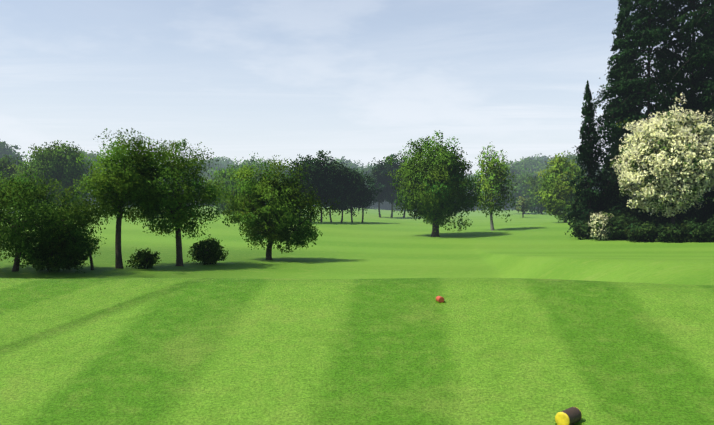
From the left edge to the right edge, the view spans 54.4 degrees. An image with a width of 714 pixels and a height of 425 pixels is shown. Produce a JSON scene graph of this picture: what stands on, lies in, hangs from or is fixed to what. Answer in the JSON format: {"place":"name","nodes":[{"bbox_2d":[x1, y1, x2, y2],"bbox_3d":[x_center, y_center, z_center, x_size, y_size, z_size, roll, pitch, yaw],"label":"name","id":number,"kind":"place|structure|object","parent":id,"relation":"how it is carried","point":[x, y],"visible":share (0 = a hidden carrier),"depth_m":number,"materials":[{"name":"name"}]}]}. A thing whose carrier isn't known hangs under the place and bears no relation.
{"place":"outdoors","nodes":[
{"label":"outdoors","id":0,"kind":"place"},
{"bbox_2d":[0,0,708,174],"label":"sky","id":1,"kind":"structure","parent":0,"point":[355,80],"materials":[{"name":"blue"}]},
{"bbox_2d":[0,206,713,424],"bbox_3d":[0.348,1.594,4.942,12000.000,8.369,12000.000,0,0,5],"label":"ground","id":2,"kind":"structure","parent":0,"point":[537,319],"depth_m":4.63,"materials":[{"name":"green plant"}]},
{"bbox_2d":[0,141,27,166],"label":"tree","id":3,"kind":"object","parent":2,"relation":"on","point":[5,148],"visible":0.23,"depth_m":305.08,"materials":[{"name":"green plant"}]},
{"bbox_2d":[0,154,27,188],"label":"tree","id":4,"kind":"object","parent":2,"relation":"on","point":[4,163],"visible":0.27,"depth_m":153.87,"materials":[{"name":"green plant"}]},
{"bbox_2d":[6,140,101,208],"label":"tree","id":5,"kind":"object","parent":2,"relation":"on","point":[58,163],"visible":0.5,"depth_m":150.07,"materials":[{"name":"green plant"}]},
{"bbox_2d":[16,231,92,272],"bbox_3d":[-18.885,2.631,43.371,4.370,3.129,3.812,0,1,-32],"label":"bush","id":6,"kind":"object","parent":2,"relation":"on","point":[57,258],"visible":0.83,"depth_m":42.52,"materials":[{"name":"green plant"}]},
{"bbox_2d":[0,167,119,271],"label":"tree","id":7,"kind":"object","parent":2,"relation":"on","point":[49,220],"visible":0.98,"depth_m":41.29,"materials":[{"name":"green plant"}]},
{"bbox_2d":[64,233,100,269],"bbox_3d":[-18.030,2.449,44.893,3.144,3.168,3.053,0,0,5],"label":"tree","id":8,"kind":"object","parent":2,"relation":"on","point":[91,259],"visible":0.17,"depth_m":44.74,"materials":[{"name":"green plant"}]},
{"bbox_2d":[77,149,99,155],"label":"tree","id":9,"kind":"object","parent":2,"relation":"on","point":[85,153],"depth_m":360.64,"materials":[{"name":"green plant"}]},
{"bbox_2d":[81,152,106,204],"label":"tree","id":10,"kind":"object","parent":2,"relation":"on","point":[93,156],"visible":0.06,"depth_m":324.30,"materials":[{"name":"green plant"}]},
{"bbox_2d":[73,128,171,268],"bbox_3d":[-15.611,-0.848,46.084,6.169,9.770,7.373,0,0,5],"label":"tree","id":11,"kind":"object","parent":2,"relation":"on","point":[118,175],"visible":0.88,"depth_m":45.43,"materials":[{"name":"green plant"}]},
{"bbox_2d":[125,248,161,268],"bbox_3d":[-14.313,3.200,46.709,2.289,1.731,1.942,0,1,-34],"label":"bush","id":12,"kind":"object","parent":2,"relation":"on","point":[145,258],"visible":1,"depth_m":46.34,"materials":[{"name":"green plant"}]},
{"bbox_2d":[113,136,230,265],"bbox_3d":[-13.568,-0.715,48.837,8.239,9.614,8.256,0,1,-32],"label":"tree","id":13,"kind":"object","parent":2,"relation":"on","point":[177,211],"visible":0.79,"depth_m":47.88,"materials":[{"name":"green plant"}]},
{"bbox_2d":[190,159,224,175],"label":"tree","id":14,"kind":"object","parent":2,"relation":"on","point":[213,166],"visible":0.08,"depth_m":401.18,"materials":[{"name":"green plant"}]},
{"bbox_2d":[187,234,228,264],"bbox_3d":[-10.938,2.885,51.161,3.132,2.632,3.223,0,0,5],"label":"bush","id":15,"kind":"object","parent":2,"relation":"on","point":[207,251],"visible":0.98,"depth_m":50.64,"materials":[{"name":"green plant"}]},
{"bbox_2d":[199,166,221,205],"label":"tree","id":16,"kind":"object","parent":2,"relation":"on","point":[209,176],"visible":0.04,"depth_m":370.77,"materials":[{"name":"green plant"}]},
{"bbox_2d":[207,156,238,167],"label":"tree","id":17,"kind":"object","parent":2,"relation":"on","point":[222,161],"visible":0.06,"depth_m":475.67,"materials":[{"name":"green plant"}]},
{"bbox_2d":[201,161,267,213],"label":"tree","id":18,"kind":"object","parent":2,"relation":"on","point":[223,177],"visible":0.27,"depth_m":152.30,"materials":[{"name":"green plant"}]},
{"bbox_2d":[225,156,277,181],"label":"tree","id":19,"kind":"object","parent":2,"relation":"on","point":[252,162],"visible":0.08,"depth_m":349.17,"materials":[{"name":"green plant"}]},
{"bbox_2d":[258,164,296,210],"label":"tree","id":20,"kind":"object","parent":2,"relation":"on","point":[278,180],"depth_m":161.03,"materials":[{"name":"green plant"}]},
{"bbox_2d":[217,151,340,259],"bbox_3d":[-7.201,-0.363,57.017,9.424,9.350,8.706,0,1,43],"label":"tree","id":21,"kind":"object","parent":2,"relation":"on","point":[280,217],"visible":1,"depth_m":56.17,"materials":[{"name":"green plant"}]},
{"bbox_2d":[275,166,288,177],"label":"tree","id":22,"kind":"object","parent":2,"relation":"on","point":[284,171],"visible":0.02,"depth_m":367.12,"materials":[{"name":"green plant"}]},
{"bbox_2d":[280,159,317,220],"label":"tree","id":23,"kind":"object","parent":2,"relation":"on","point":[308,184],"visible":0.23,"depth_m":125.83,"materials":[{"name":"green plant"}]},
{"bbox_2d":[291,154,329,221],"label":"tree","id":24,"kind":"object","parent":2,"relation":"on","point":[312,166],"visible":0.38,"depth_m":127.33,"materials":[{"name":"green plant"}]},
{"bbox_2d":[310,150,346,222],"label":"tree","id":25,"kind":"object","parent":2,"relation":"on","point":[323,159],"visible":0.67,"depth_m":129.51,"materials":[{"name":"green plant"}]},
{"bbox_2d":[318,159,347,222],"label":"tree","id":26,"kind":"object","parent":2,"relation":"on","point":[338,199],"visible":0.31,"depth_m":130.87,"materials":[{"name":"green plant"}]},
{"bbox_2d":[329,161,358,222],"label":"tree","id":27,"kind":"object","parent":2,"relation":"on","point":[344,205],"visible":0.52,"depth_m":132.41,"materials":[{"name":"green plant"}]},
{"bbox_2d":[325,156,363,170],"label":"tree","id":28,"kind":"object","parent":2,"relation":"on","point":[348,163],"visible":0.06,"depth_m":463.44,"materials":[{"name":"green plant"}]},
{"bbox_2d":[340,166,370,222],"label":"tree","id":29,"kind":"object","parent":2,"relation":"on","point":[358,182],"visible":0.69,"depth_m":133.86,"materials":[{"name":"green plant"}]},
{"bbox_2d":[347,170,381,222],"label":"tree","id":30,"kind":"object","parent":2,"relation":"on","point":[365,203],"visible":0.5,"depth_m":136.52,"materials":[{"name":"green plant"}]},
{"bbox_2d":[355,164,384,208],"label":"tree","id":31,"kind":"object","parent":2,"relation":"on","point":[367,170],"visible":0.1,"depth_m":360.46,"materials":[{"name":"green plant"}]},
{"bbox_2d":[364,157,392,217],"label":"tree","id":32,"kind":"object","parent":2,"relation":"on","point":[378,173],"visible":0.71,"depth_m":194.90,"materials":[{"name":"green plant"}]},
{"bbox_2d":[366,164,405,210],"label":"tree","id":33,"kind":"object","parent":2,"relation":"on","point":[386,206],"visible":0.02,"depth_m":362.20,"materials":[{"name":"green plant"}]},
{"bbox_2d":[383,153,403,217],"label":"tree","id":34,"kind":"object","parent":2,"relation":"on","point":[394,167],"visible":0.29,"depth_m":198.73,"materials":[{"name":"green plant"}]},
{"bbox_2d":[393,157,414,217],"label":"tree row","id":35,"kind":"object","parent":2,"relation":"on","point":[401,161],"visible":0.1,"depth_m":203.21,"materials":[{"name":"green plant"}]},
{"bbox_2d":[382,130,483,236],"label":"round tree","id":36,"kind":"object","parent":2,"relation":"on","point":[436,195],"visible":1,"depth_m":96.63,"materials":[{"name":"green plant"}]},
{"bbox_2d":[436,296,443,302],"bbox_3d":[0.619,0.647,5.173,0.047,0.047,0.060,0,0,-15],"label":"tee marker","id":37,"kind":"object","parent":2,"relation":"on","point":[440,299],"visible":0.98,"depth_m":5.15,"materials":[{"name":"paint"}]},
{"bbox_2d":[464,182,485,210],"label":"tree","id":38,"kind":"object","parent":2,"relation":"on","point":[476,201],"visible":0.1,"depth_m":355.55,"materials":[{"name":"green plant"}]},
{"bbox_2d":[471,141,517,230],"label":"birch tree","id":39,"kind":"object","parent":2,"relation":"on","point":[490,187],"visible":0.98,"depth_m":106.95,"materials":[{"name":"green plant"}]},
{"bbox_2d":[472,161,525,209],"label":"tree","id":40,"kind":"object","parent":2,"relation":"on","point":[513,170],"visible":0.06,"depth_m":339.28,"materials":[{"name":"green plant"}]},
{"bbox_2d":[504,166,538,213],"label":"tree","id":41,"kind":"object","parent":2,"relation":"on","point":[518,188],"visible":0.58,"depth_m":270.27,"materials":[{"name":"green plant"}]},
{"bbox_2d":[515,195,530,217],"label":"tree","id":42,"kind":"object","parent":2,"relation":"on","point":[522,200],"visible":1,"depth_m":174.64,"materials":[{"name":"green plant"}]},
{"bbox_2d":[509,157,549,174],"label":"tree","id":43,"kind":"object","parent":2,"relation":"on","point":[531,164],"visible":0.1,"depth_m":386.06,"materials":[{"name":"green plant"}]},
{"bbox_2d":[513,153,554,164],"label":"tree","id":44,"kind":"object","parent":2,"relation":"on","point":[543,158],"depth_m":488.82,"materials":[{"name":"green plant"}]},
{"bbox_2d":[522,175,567,214],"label":"tree","id":45,"kind":"object","parent":2,"relation":"on","point":[535,199],"visible":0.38,"depth_m":203.44,"materials":[{"name":"green plant"}]},
{"bbox_2d":[533,162,586,199],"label":"tree","id":46,"kind":"object","parent":2,"relation":"on","point":[546,171],"depth_m":331.19,"materials":[{"name":"green plant"}]},
{"bbox_2d":[534,151,586,222],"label":"lime tree","id":47,"kind":"object","parent":2,"relation":"on","point":[561,168],"visible":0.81,"depth_m":126.28,"materials":[{"name":"green plant"}]},
{"bbox_2d":[555,407,581,424],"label":"tee marker","id":48,"kind":"object","parent":2,"relation":"on","point":[571,416],"visible":0.98,"depth_m":3.29,"materials":[{"name":"paint"}]},
{"bbox_2d":[535,152,603,192],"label":"tree","id":49,"kind":"object","parent":2,"relation":"on","point":[570,156],"visible":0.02,"depth_m":333.01,"materials":[{"name":"green plant"}]},
{"bbox_2d":[565,219,591,239],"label":"shrub","id":50,"kind":"object","parent":2,"relation":"on","point":[582,229],"visible":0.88,"depth_m":84.50,"materials":[{"name":"green plant"}]},
{"bbox_2d":[561,193,609,235],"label":"bush","id":51,"kind":"object","parent":2,"relation":"on","point":[568,209],"visible":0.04,"depth_m":89.25,"materials":[{"name":"green plant"}]},
{"bbox_2d":[567,80,610,236],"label":"conifer","id":52,"kind":"object","parent":2,"relation":"on","point":[590,159],"visible":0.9,"depth_m":87.23,"materials":[{"name":"green plant"}]},
{"bbox_2d":[587,211,612,239],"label":"blossom bush","id":53,"kind":"object","parent":2,"relation":"on","point":[595,223],"visible":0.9,"depth_m":81.56,"materials":[{"name":"beige plant"}]},
{"bbox_2d":[580,0,653,202],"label":"conifer","id":54,"kind":"object","parent":2,"relation":"on","point":[619,32],"visible":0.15,"depth_m":93.47,"materials":[{"name":"green plant"}]},
{"bbox_2d":[595,178,640,219],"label":"bush","id":55,"kind":"object","parent":2,"relation":"on","point":[615,206],"visible":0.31,"depth_m":87.35,"materials":[{"name":"green plant"}]},
{"bbox_2d":[598,215,637,240],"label":"shrub","id":56,"kind":"object","parent":2,"relation":"on","point":[616,233],"visible":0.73,"depth_m":81.06,"materials":[{"name":"green plant"}]},
{"bbox_2d":[612,209,641,226],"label":"shrub","id":57,"kind":"object","parent":2,"relation":"on","point":[628,215],"visible":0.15,"depth_m":84.33,"materials":[{"name":"green plant"}]},
{"bbox_2d":[623,221,663,241],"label":"shrub","id":58,"kind":"object","parent":2,"relation":"on","point":[644,232],"visible":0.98,"depth_m":76.79,"materials":[{"name":"green plant"}]},
{"bbox_2d":[574,0,713,223],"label":"conifer","id":59,"kind":"object","parent":2,"relation":"on","point":[645,32],"visible":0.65,"depth_m":87.57,"materials":[{"name":"green plant"}]},
{"bbox_2d":[621,184,670,234],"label":"bush","id":60,"kind":"object","parent":2,"relation":"on","point":[640,215],"visible":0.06,"depth_m":85.42,"materials":[{"name":"green plant"}]},
{"bbox_2d":[608,93,713,224],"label":"flowering tree","id":61,"kind":"object","parent":2,"relation":"on","point":[658,180],"visible":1,"depth_m":75.66,"materials":[{"name":"white plant"}]},
{"bbox_2d":[655,221,688,242],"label":"shrub","id":62,"kind":"object","parent":2,"relation":"on","point":[673,233],"visible":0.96,"depth_m":74.19,"materials":[{"name":"green plant"}]},
{"bbox_2d":[637,0,713,136],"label":"conifer","id":63,"kind":"object","parent":2,"relation":"on","point":[689,41],"visible":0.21,"depth_m":89.44,"materials":[{"name":"green plant"}]},
{"bbox_2d":[656,213,700,228],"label":"shrub","id":64,"kind":"object","parent":2,"relation":"on","point":[679,219],"visible":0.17,"depth_m":79.94,"materials":[{"name":"green plant"}]},
{"bbox_2d":[652,0,713,214],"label":"conifer","id":65,"kind":"object","parent":2,"relation":"on","point":[704,39],"visible":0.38,"depth_m":84.06,"materials":[{"name":"green plant"}]},
{"bbox_2d":[667,190,713,219],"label":"bush","id":66,"kind":"object","parent":2,"relation":"on","point":[694,212],"visible":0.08,"depth_m":81.32,"materials":[{"name":"green plant"}]},
{"bbox_2d":[681,217,713,241],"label":"shrub","id":67,"kind":"object","parent":2,"relation":"on","point":[694,235],"visible":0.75,"depth_m":73.26,"materials":[{"name":"green plant"}]},
{"bbox_2d":[696,215,713,242],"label":"shrub","id":68,"kind":"object","parent":2,"relation":"on","point":[711,227],"visible":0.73,"depth_m":72.33,"materials":[{"name":"green plant"}]},
{"bbox_2d":[697,189,713,215],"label":"bush","id":69,"kind":"object","parent":2,"relation":"on","point":[708,200],"visible":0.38,"depth_m":80.11,"materials":[{"name":"green plant"}]},
{"bbox_2d":[697,211,713,224],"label":"shrub","id":70,"kind":"object","parent":2,"relation":"on","point":[705,218],"visible":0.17,"depth_m":78.45,"materials":[{"name":"green plant"}]},
{"bbox_2d":[698,77,713,115],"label":"conifer","id":71,"kind":"object","parent":2,"relation":"on","point":[701,110],"visible":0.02,"depth_m":86.01,"materials":[{"name":"green plant"}]}
]}

